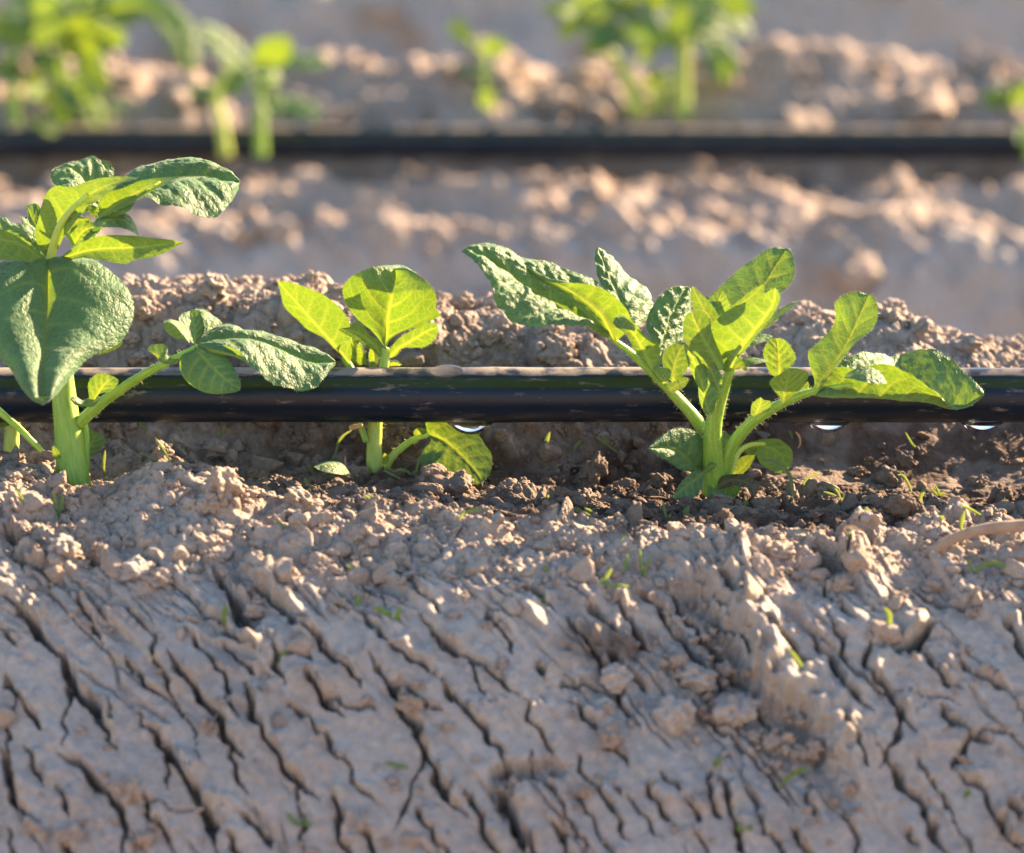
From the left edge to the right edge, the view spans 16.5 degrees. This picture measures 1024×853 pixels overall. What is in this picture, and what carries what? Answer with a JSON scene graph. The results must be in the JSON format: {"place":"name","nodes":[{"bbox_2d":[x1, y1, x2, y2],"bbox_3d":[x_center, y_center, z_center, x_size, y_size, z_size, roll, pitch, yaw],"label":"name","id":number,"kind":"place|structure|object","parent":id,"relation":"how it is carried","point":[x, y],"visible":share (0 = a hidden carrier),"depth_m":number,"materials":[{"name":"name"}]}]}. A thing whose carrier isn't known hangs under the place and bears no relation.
{"place":"outdoors","nodes":[
{"label":"outdoors","id":0,"kind":"place"},
{"bbox_2d":[0,0,1023,852],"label":"ground","id":1,"kind":"structure","parent":0,"point":[894,746],"depth_m":0.94,"materials":[{"name":"soil"}]},
{"bbox_2d":[15,489,23,501],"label":"grass seedling","id":2,"kind":"object","parent":1,"relation":"on","point":[20,496],"depth_m":0.95,"materials":[{"name":"plant"}]},
{"bbox_2d":[0,407,43,452],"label":"potato plant","id":3,"kind":"object","parent":1,"relation":"on","point":[13,428],"visible":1,"depth_m":0.98,"materials":[{"name":"green plant"}]},
{"bbox_2d":[52,492,63,516],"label":"grass seedling","id":4,"kind":"object","parent":1,"relation":"on","point":[55,505],"depth_m":0.96,"materials":[{"name":"green plant"}]},
{"bbox_2d":[47,533,80,556],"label":"soil clod","id":5,"kind":"object","parent":1,"relation":"on","point":[58,546],"visible":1,"depth_m":0.94,"materials":[{"name":"beige soil"}]},
{"bbox_2d":[60,540,78,558],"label":"soil clod","id":6,"kind":"object","parent":1,"relation":"on","point":[73,548],"visible":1,"depth_m":0.94,"materials":[{"name":"beige soil"}]},
{"bbox_2d":[0,0,200,135],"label":"potato plant","id":7,"kind":"object","parent":1,"relation":"on","point":[86,37],"visible":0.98,"depth_m":1.75,"materials":[{"name":"green plant"}]},
{"bbox_2d":[102,450,105,475],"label":"grass seedling","id":8,"kind":"object","parent":1,"relation":"on","point":[103,462],"depth_m":1.01,"materials":[{"name":"plant"}]},
{"bbox_2d":[120,555,151,580],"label":"soil clod","id":9,"kind":"object","parent":1,"relation":"on","point":[134,567],"visible":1,"depth_m":0.93,"materials":[{"name":"beige soil"}]},
{"bbox_2d":[133,295,155,319],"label":"soil clod","id":10,"kind":"object","parent":1,"relation":"on","point":[144,308],"visible":0.87,"depth_m":1.06,"materials":[{"name":"beige soil"}]},
{"bbox_2d":[155,438,170,461],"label":"grass seedling","id":11,"kind":"object","parent":1,"relation":"on","point":[163,450],"depth_m":0.98,"materials":[{"name":"green plant"}]},
{"bbox_2d":[0,156,335,486],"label":"potato plant","id":12,"kind":"object","parent":1,"relation":"on","point":[66,316],"visible":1,"depth_m":0.98,"materials":[{"name":"green plant"}]},
{"bbox_2d":[167,487,192,506],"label":"dry twig","id":13,"kind":"object","parent":1,"relation":"on","point":[183,494],"visible":1,"depth_m":0.96,"materials":[{"name":"wood"}]},
{"bbox_2d":[196,492,220,514],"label":"soil clod","id":14,"kind":"object","parent":1,"relation":"on","point":[209,502],"visible":1,"depth_m":0.95,"materials":[{"name":"brown soil"}]},
{"bbox_2d":[198,273,227,300],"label":"soil clod","id":15,"kind":"object","parent":1,"relation":"on","point":[213,286],"visible":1,"depth_m":1.06,"materials":[{"name":"beige soil"}]},
{"bbox_2d":[202,438,227,458],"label":"soil clod","id":16,"kind":"object","parent":1,"relation":"on","point":[214,448],"visible":1,"depth_m":1.03,"materials":[{"name":"soil"}]},
{"bbox_2d":[201,466,244,501],"bbox_3d":[-0.078,0.016,0.957,0.012,0.010,0.014,0,10,0],"label":"soil clod","id":17,"kind":"object","parent":1,"relation":"on","point":[221,482],"visible":1,"depth_m":0.95,"materials":[{"name":"beige soil"}]},
{"bbox_2d":[222,604,226,626],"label":"grass seedling","id":18,"kind":"object","parent":1,"relation":"on","point":[224,614],"depth_m":0.92,"materials":[{"name":"green plant"}]},
{"bbox_2d":[184,23,328,157],"bbox_3d":[-0.131,-0.164,1.723,0.070,0.066,0.064,4,11,23],"label":"potato plant","id":19,"kind":"object","parent":1,"relation":"on","point":[270,56],"visible":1,"depth_m":1.73,"materials":[{"name":"green plant"}]},
{"bbox_2d":[261,278,279,290],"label":"soil clod","id":20,"kind":"object","parent":1,"relation":"on","point":[268,285],"visible":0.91,"depth_m":1.08,"materials":[{"name":"brown soil"}]},
{"bbox_2d":[275,521,286,528],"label":"grass seedling","id":21,"kind":"object","parent":1,"relation":"on","point":[282,525],"depth_m":0.95,"materials":[{"name":"green plant"}]},
{"bbox_2d":[276,650,286,663],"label":"grass seedling","id":22,"kind":"object","parent":1,"relation":"on","point":[283,653],"depth_m":0.91,"materials":[{"name":"green plant"}]},
{"bbox_2d":[288,509,307,528],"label":"soil clod","id":23,"kind":"object","parent":1,"relation":"on","point":[297,518],"visible":1,"depth_m":0.94,"materials":[{"name":"brown soil"}]},
{"bbox_2d":[284,486,312,512],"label":"soil clod","id":24,"kind":"object","parent":1,"relation":"on","point":[297,497],"visible":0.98,"depth_m":0.96,"materials":[{"name":"brown soil"}]},
{"bbox_2d":[287,812,310,827],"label":"grass seedling","id":25,"kind":"object","parent":1,"relation":"on","point":[296,823],"depth_m":0.89,"materials":[{"name":"green plant"}]},
{"bbox_2d":[304,478,312,490],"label":"grass seedling","id":26,"kind":"object","parent":1,"relation":"on","point":[307,482],"depth_m":1.00,"materials":[{"name":"green plant"}]},
{"bbox_2d":[307,463,314,474],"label":"grass seedling","id":27,"kind":"object","parent":1,"relation":"on","point":[310,469],"depth_m":1.03,"materials":[{"name":"green plant"}]},
{"bbox_2d":[331,430,351,460],"bbox_3d":[-0.051,0.007,1.030,0.009,0.013,0.001,0,10,0],"label":"grass seedling","id":28,"kind":"object","parent":1,"relation":"on","point":[338,443],"depth_m":1.03,"materials":[{"name":"green plant"}]},
{"bbox_2d":[349,424,362,429],"bbox_3d":[-0.045,0.000,1.021,0.004,0.002,0.002,0,10,0],"label":"dry straw","id":29,"kind":"object","parent":1,"relation":"on","point":[354,426],"visible":1,"depth_m":1.02,"materials":[{"name":"beige plant"}]},
{"bbox_2d":[355,594,359,606],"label":"grass seedling","id":30,"kind":"object","parent":1,"relation":"on","point":[357,598],"depth_m":0.92,"materials":[{"name":"green plant"}]},
{"bbox_2d":[278,265,491,484],"bbox_3d":[-0.037,-0.014,1.026,0.063,0.066,0.032,0,10,0],"label":"potato plant","id":31,"kind":"object","parent":1,"relation":"on","point":[386,304],"visible":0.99,"depth_m":1.02,"materials":[{"name":"green plant"}]},
{"bbox_2d":[373,606,400,621],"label":"grass seedling","id":32,"kind":"object","parent":1,"relation":"on","point":[388,613],"depth_m":0.92,"materials":[{"name":"green plant"}]},
{"bbox_2d":[383,470,399,478],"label":"grass seedling","id":33,"kind":"object","parent":1,"relation":"on","point":[392,474],"depth_m":1.01,"materials":[{"name":"green plant"}]},
{"bbox_2d":[384,762,407,768],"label":"grass seedling","id":34,"kind":"object","parent":1,"relation":"on","point":[393,764],"depth_m":0.90,"materials":[{"name":"green plant"}]},
{"bbox_2d":[392,457,418,476],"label":"grass seedling","id":35,"kind":"object","parent":1,"relation":"on","point":[406,470],"depth_m":1.02,"materials":[{"name":"green plant"}]},
{"bbox_2d":[427,336,440,348],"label":"soil clod","id":36,"kind":"object","parent":1,"relation":"on","point":[437,339],"visible":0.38,"depth_m":1.05,"materials":[{"name":"brown soil"}]},
{"bbox_2d":[429,469,473,493],"bbox_3d":[-0.016,0.016,1.013,0.013,0.009,0.015,6,12,32],"label":"soil clod","id":37,"kind":"object","parent":1,"relation":"on","point":[460,481],"visible":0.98,"depth_m":1.01,"materials":[{"name":"brown soil"}]},
{"bbox_2d":[453,291,474,304],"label":"soil clod","id":38,"kind":"object","parent":1,"relation":"on","point":[467,296],"visible":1,"depth_m":1.08,"materials":[{"name":"brown soil"}]},
{"bbox_2d":[459,508,483,518],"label":"grass seedling","id":39,"kind":"object","parent":1,"relation":"on","point":[468,511],"depth_m":0.95,"materials":[{"name":"green plant"}]},
{"bbox_2d":[448,20,507,109],"bbox_3d":[-0.016,-0.180,1.793,0.031,0.053,0.022,4,11,21],"label":"potato plant","id":40,"kind":"object","parent":1,"relation":"on","point":[460,32],"visible":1,"depth_m":1.79,"materials":[{"name":"green plant"}]},
{"bbox_2d":[479,329,502,346],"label":"soil clod","id":41,"kind":"object","parent":1,"relation":"on","point":[488,338],"visible":1,"depth_m":1.06,"materials":[{"name":"brown soil"}]},
{"bbox_2d":[0,367,1023,422],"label":"drip pipe","id":42,"kind":"object","parent":1,"relation":"on","point":[489,394],"visible":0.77,"depth_m":1.01,"materials":[{"name":"black plastic"}]},
{"bbox_2d":[431,365,464,376],"bbox_3d":[-0.018,-0.016,1.010,0.010,0.004,0.005,0,10,0],"label":"water bead","id":43,"kind":"object","parent":42,"relation":"on","point":[447,370],"visible":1,"depth_m":1.01,"materials":[{"name":"clear liquid"}]},
{"bbox_2d":[446,421,492,434],"bbox_3d":[-0.012,0.000,1.016,0.016,0.005,0.011,0,10,0],"label":"water drop","id":44,"kind":"object","parent":42,"relation":"attached to","point":[470,427],"visible":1,"depth_m":1.01,"materials":[{"name":"white"}]},
{"bbox_2d":[807,421,849,432],"bbox_3d":[0.091,0.000,1.016,0.014,0.004,0.010,0,10,0],"label":"water drop","id":45,"kind":"object","parent":42,"relation":"attached to","point":[828,426],"visible":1,"depth_m":1.01,"materials":[{"name":"white"}]},
{"bbox_2d":[962,421,1002,432],"bbox_3d":[0.135,0.000,1.016,0.014,0.004,0.010,0,10,0],"label":"water drop","id":46,"kind":"object","parent":42,"relation":"attached to","point":[982,426],"visible":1,"depth_m":1.01,"materials":[{"name":"white"}]},
{"bbox_2d":[0,269,1023,852],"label":"soil crumbs","id":47,"kind":"object","parent":1,"relation":"on","point":[610,737],"visible":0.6,"depth_m":0.96,"materials":[{"name":"brown soil"}]},
{"bbox_2d":[0,126,1023,159],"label":"drip pipe","id":48,"kind":"object","parent":1,"relation":"on","point":[625,142],"visible":0.96,"depth_m":1.75,"materials":[{"name":"black plastic"}]},
{"bbox_2d":[0,37,1023,315],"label":"soil crumbs","id":49,"kind":"object","parent":1,"relation":"on","point":[928,101],"visible":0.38,"depth_m":1.79,"materials":[{"name":"brown soil"}]},
{"bbox_2d":[512,170,556,189],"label":"soil clod","id":50,"kind":"object","parent":1,"relation":"on","point":[541,178],"visible":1,"depth_m":1.69,"materials":[{"name":"brown soil"}]},
{"bbox_2d":[543,564,547,572],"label":"grass seedling","id":51,"kind":"object","parent":1,"relation":"on","point":[546,567],"depth_m":0.93,"materials":[{"name":"green plant"}]},
{"bbox_2d":[544,432,549,442],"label":"grass seedling","id":52,"kind":"object","parent":1,"relation":"on","point":[547,438],"depth_m":1.03,"materials":[{"name":"plant"}]},
{"bbox_2d":[119,0,985,82],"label":"soil crumbs","id":53,"kind":"object","parent":1,"relation":"on","point":[392,13],"visible":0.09,"depth_m":2.35,"materials":[{"name":"brown soil"}]},
{"bbox_2d":[529,89,581,115],"bbox_3d":[0.022,-0.165,1.799,0.028,0.014,0.020,0,10,0],"label":"soil clod","id":54,"kind":"object","parent":1,"relation":"on","point":[547,102],"visible":1,"depth_m":1.79,"materials":[{"name":"brown soil"}]},
{"bbox_2d":[562,335,581,345],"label":"soil clod","id":55,"kind":"object","parent":1,"relation":"on","point":[576,340],"visible":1,"depth_m":1.06,"materials":[{"name":"brown soil"}]},
{"bbox_2d":[573,440,580,451],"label":"grass seedling","id":56,"kind":"object","parent":1,"relation":"on","point":[577,444],"depth_m":1.04,"materials":[{"name":"green plant"}]},
{"bbox_2d":[573,507,595,515],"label":"grass seedling","id":57,"kind":"object","parent":1,"relation":"on","point":[587,509],"depth_m":0.97,"materials":[{"name":"green plant"}]},
{"bbox_2d":[577,488,596,502],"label":"soil clod","id":58,"kind":"object","parent":1,"relation":"on","point":[586,494],"visible":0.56,"depth_m":1.00,"materials":[{"name":"brown soil"}]},
{"bbox_2d":[580,451,607,483],"bbox_3d":[0.024,0.012,1.027,0.008,0.010,0.010,4,11,20],"label":"soil clod","id":59,"kind":"object","parent":1,"relation":"on","point":[596,468],"visible":1,"depth_m":1.02,"materials":[{"name":"brown soil"}]},
{"bbox_2d":[596,436,617,452],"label":"grass seedling","id":60,"kind":"object","parent":1,"relation":"on","point":[606,444],"depth_m":1.04,"materials":[{"name":"green plant"}]},
{"bbox_2d":[600,568,628,587],"bbox_3d":[0.027,0.040,0.927,0.008,0.006,0.002,0,10,0],"label":"grass seedling","id":61,"kind":"object","parent":1,"relation":"on","point":[606,577],"depth_m":0.93,"materials":[{"name":"green plant"}]},
{"bbox_2d":[599,662,633,693],"bbox_3d":[0.027,0.065,0.912,0.009,0.008,0.008,0,10,0],"label":"soil clod","id":62,"kind":"object","parent":1,"relation":"on","point":[616,678],"visible":1,"depth_m":0.91,"materials":[{"name":"brown soil"}]},
{"bbox_2d":[625,554,628,570],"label":"grass seedling","id":63,"kind":"object","parent":1,"relation":"on","point":[626,562],"depth_m":0.94,"materials":[{"name":"green plant"}]},
{"bbox_2d":[639,549,652,577],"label":"grass seedling","id":64,"kind":"object","parent":1,"relation":"on","point":[647,564],"depth_m":0.93,"materials":[{"name":"green plant"}]},
{"bbox_2d":[539,0,757,118],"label":"potato plant","id":65,"kind":"object","parent":1,"relation":"on","point":[698,23],"visible":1,"depth_m":1.78,"materials":[{"name":"green plant"}]},
{"bbox_2d":[662,501,671,518],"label":"grass seedling","id":66,"kind":"object","parent":1,"relation":"on","point":[664,509],"depth_m":0.98,"materials":[{"name":"green plant"}]},
{"bbox_2d":[652,694,696,736],"bbox_3d":[0.042,0.074,0.906,0.011,0.011,0.011,0,10,0],"label":"soil clod","id":67,"kind":"object","parent":1,"relation":"on","point":[672,715],"visible":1,"depth_m":0.90,"materials":[{"name":"brown soil"}]},
{"bbox_2d":[683,506,688,515],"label":"grass seedling","id":68,"kind":"object","parent":1,"relation":"on","point":[685,510],"depth_m":0.98,"materials":[{"name":"green plant"}]},
{"bbox_2d":[675,663,717,694],"bbox_3d":[0.048,0.066,0.913,0.011,0.009,0.010,0,10,0],"label":"soil clod","id":69,"kind":"object","parent":1,"relation":"on","point":[697,679],"visible":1,"depth_m":0.91,"materials":[{"name":"brown soil"}]},
{"bbox_2d":[588,576,826,770],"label":"soil crumbs","id":70,"kind":"object","parent":1,"relation":"on","point":[679,661],"visible":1,"depth_m":0.91,"materials":[{"name":"brown soil"}]},
{"bbox_2d":[713,757,721,767],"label":"grass seedling","id":71,"kind":"object","parent":1,"relation":"on","point":[717,761],"depth_m":0.90,"materials":[{"name":"green plant"}]},
{"bbox_2d":[461,243,983,499],"bbox_3d":[0.059,-0.016,0.993,0.147,0.075,0.049,0,10,0],"label":"potato plant","id":72,"kind":"object","parent":1,"relation":"on","point":[726,322],"visible":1,"depth_m":0.99,"materials":[{"name":"green plant"}]},
{"bbox_2d":[712,508,733,529],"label":"soil clod","id":73,"kind":"object","parent":1,"relation":"on","point":[721,516],"visible":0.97,"depth_m":0.97,"materials":[{"name":"brown soil"}]},
{"bbox_2d":[711,691,761,727],"bbox_3d":[0.058,0.073,0.908,0.012,0.010,0.012,4,11,23],"label":"soil clod","id":74,"kind":"object","parent":1,"relation":"on","point":[737,709],"visible":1,"depth_m":0.91,"materials":[{"name":"brown soil"}]},
{"bbox_2d":[737,824,752,832],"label":"grass seedling","id":75,"kind":"object","parent":1,"relation":"on","point":[740,828],"depth_m":0.89,"materials":[{"name":"green plant"}]},
{"bbox_2d":[758,459,793,496],"bbox_3d":[0.075,0.016,0.998,0.010,0.014,0.001,0,10,0],"label":"grass seedling","id":76,"kind":"object","parent":1,"relation":"on","point":[783,468],"depth_m":1.00,"materials":[{"name":"green plant"}]},
{"bbox_2d":[779,768,808,786],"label":"grass seedling","id":77,"kind":"object","parent":1,"relation":"on","point":[793,774],"depth_m":0.89,"materials":[{"name":"green plant"}]},
{"bbox_2d":[785,306,804,324],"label":"soil clod","id":78,"kind":"object","parent":1,"relation":"on","point":[793,312],"visible":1,"depth_m":1.08,"materials":[{"name":"brown soil"}]},
{"bbox_2d":[789,649,802,668],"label":"grass seedling","id":79,"kind":"object","parent":1,"relation":"on","point":[796,658],"depth_m":0.91,"materials":[{"name":"green plant"}]},
{"bbox_2d":[802,474,820,489],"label":"grass seedling","id":80,"kind":"object","parent":1,"relation":"on","point":[808,477],"depth_m":1.01,"materials":[{"name":"plant"}]},
{"bbox_2d":[823,483,843,499],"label":"grass seedling","id":81,"kind":"object","parent":1,"relation":"on","point":[834,488],"depth_m":1.00,"materials":[{"name":"green plant"}]},
{"bbox_2d":[834,530,851,557],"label":"grass seedling","id":82,"kind":"object","parent":1,"relation":"on","point":[847,535],"depth_m":0.94,"materials":[{"name":"green plant"}]},
{"bbox_2d":[843,525,861,533],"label":"grass seedling","id":83,"kind":"object","parent":1,"relation":"on","point":[850,526],"depth_m":0.94,"materials":[{"name":"plant"}]},
{"bbox_2d":[858,494,878,506],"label":"soil clod","id":84,"kind":"object","parent":1,"relation":"on","point":[866,500],"visible":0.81,"depth_m":0.99,"materials":[{"name":"soil"}]},
{"bbox_2d":[883,607,892,624],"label":"grass seedling","id":85,"kind":"object","parent":1,"relation":"on","point":[889,616],"depth_m":0.92,"materials":[{"name":"plant"}]},
{"bbox_2d":[882,494,919,517],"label":"soil clod","id":86,"kind":"object","parent":1,"relation":"on","point":[899,505],"visible":1,"depth_m":0.97,"materials":[{"name":"brown soil"}]},
{"bbox_2d":[898,474,911,492],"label":"grass seedling","id":87,"kind":"object","parent":1,"relation":"on","point":[906,480],"depth_m":1.01,"materials":[{"name":"green plant"}]},
{"bbox_2d":[905,432,915,448],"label":"grass seedling","id":88,"kind":"object","parent":1,"relation":"on","point":[910,441],"depth_m":1.04,"materials":[{"name":"green plant"}]},
{"bbox_2d":[908,316,932,339],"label":"soil clod","id":89,"kind":"object","parent":1,"relation":"on","point":[918,327],"visible":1,"depth_m":1.07,"materials":[{"name":"beige soil"}]},
{"bbox_2d":[918,486,925,500],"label":"grass seedling","id":90,"kind":"object","parent":1,"relation":"on","point":[922,492],"depth_m":1.00,"materials":[{"name":"green plant"}]},
{"bbox_2d":[930,485,945,495],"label":"grass seedling","id":91,"kind":"object","parent":1,"relation":"on","point":[938,493],"depth_m":1.02,"materials":[{"name":"green plant"}]},
{"bbox_2d":[959,510,964,529],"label":"grass seedling","id":92,"kind":"object","parent":1,"relation":"on","point":[962,519],"depth_m":0.96,"materials":[{"name":"plant"}]},
{"bbox_2d":[964,789,970,797],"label":"grass seedling","id":93,"kind":"object","parent":1,"relation":"on","point":[967,792],"depth_m":0.89,"materials":[{"name":"green plant"}]},
{"bbox_2d":[957,333,983,349],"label":"soil clod","id":94,"kind":"object","parent":1,"relation":"on","point":[972,341],"visible":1,"depth_m":1.07,"materials":[{"name":"brown soil"}]},
{"bbox_2d":[924,519,1023,557],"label":"root","id":95,"kind":"object","parent":1,"relation":"on","point":[1011,526],"visible":1,"depth_m":0.94,"materials":[{"name":"brown plant"}]},
{"bbox_2d":[960,505,992,517],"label":"grass seedling","id":96,"kind":"object","parent":1,"relation":"on","point":[972,510],"depth_m":0.97,"materials":[{"name":"plant"}]},
{"bbox_2d":[966,559,1006,573],"bbox_3d":[0.126,0.037,0.936,0.012,0.004,0.001,0,10,0],"label":"grass seedling","id":97,"kind":"object","parent":1,"relation":"on","point":[989,563],"depth_m":0.94,"materials":[{"name":"green plant"}]},
{"bbox_2d":[986,483,1012,504],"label":"soil clod","id":98,"kind":"object","parent":1,"relation":"on","point":[1000,492],"visible":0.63,"depth_m":1.01,"materials":[{"name":"brown soil"}]},
{"bbox_2d":[979,82,1023,108],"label":"potato plant","id":99,"kind":"object","parent":1,"relation":"on","point":[1004,94],"visible":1,"depth_m":1.79,"materials":[{"name":"green plant"}]},
{"bbox_2d":[1015,124,1023,148],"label":"potato plant","id":100,"kind":"object","parent":1,"relation":"on","point":[1019,135],"visible":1,"depth_m":1.72,"materials":[{"name":"green plant"}]}
]}

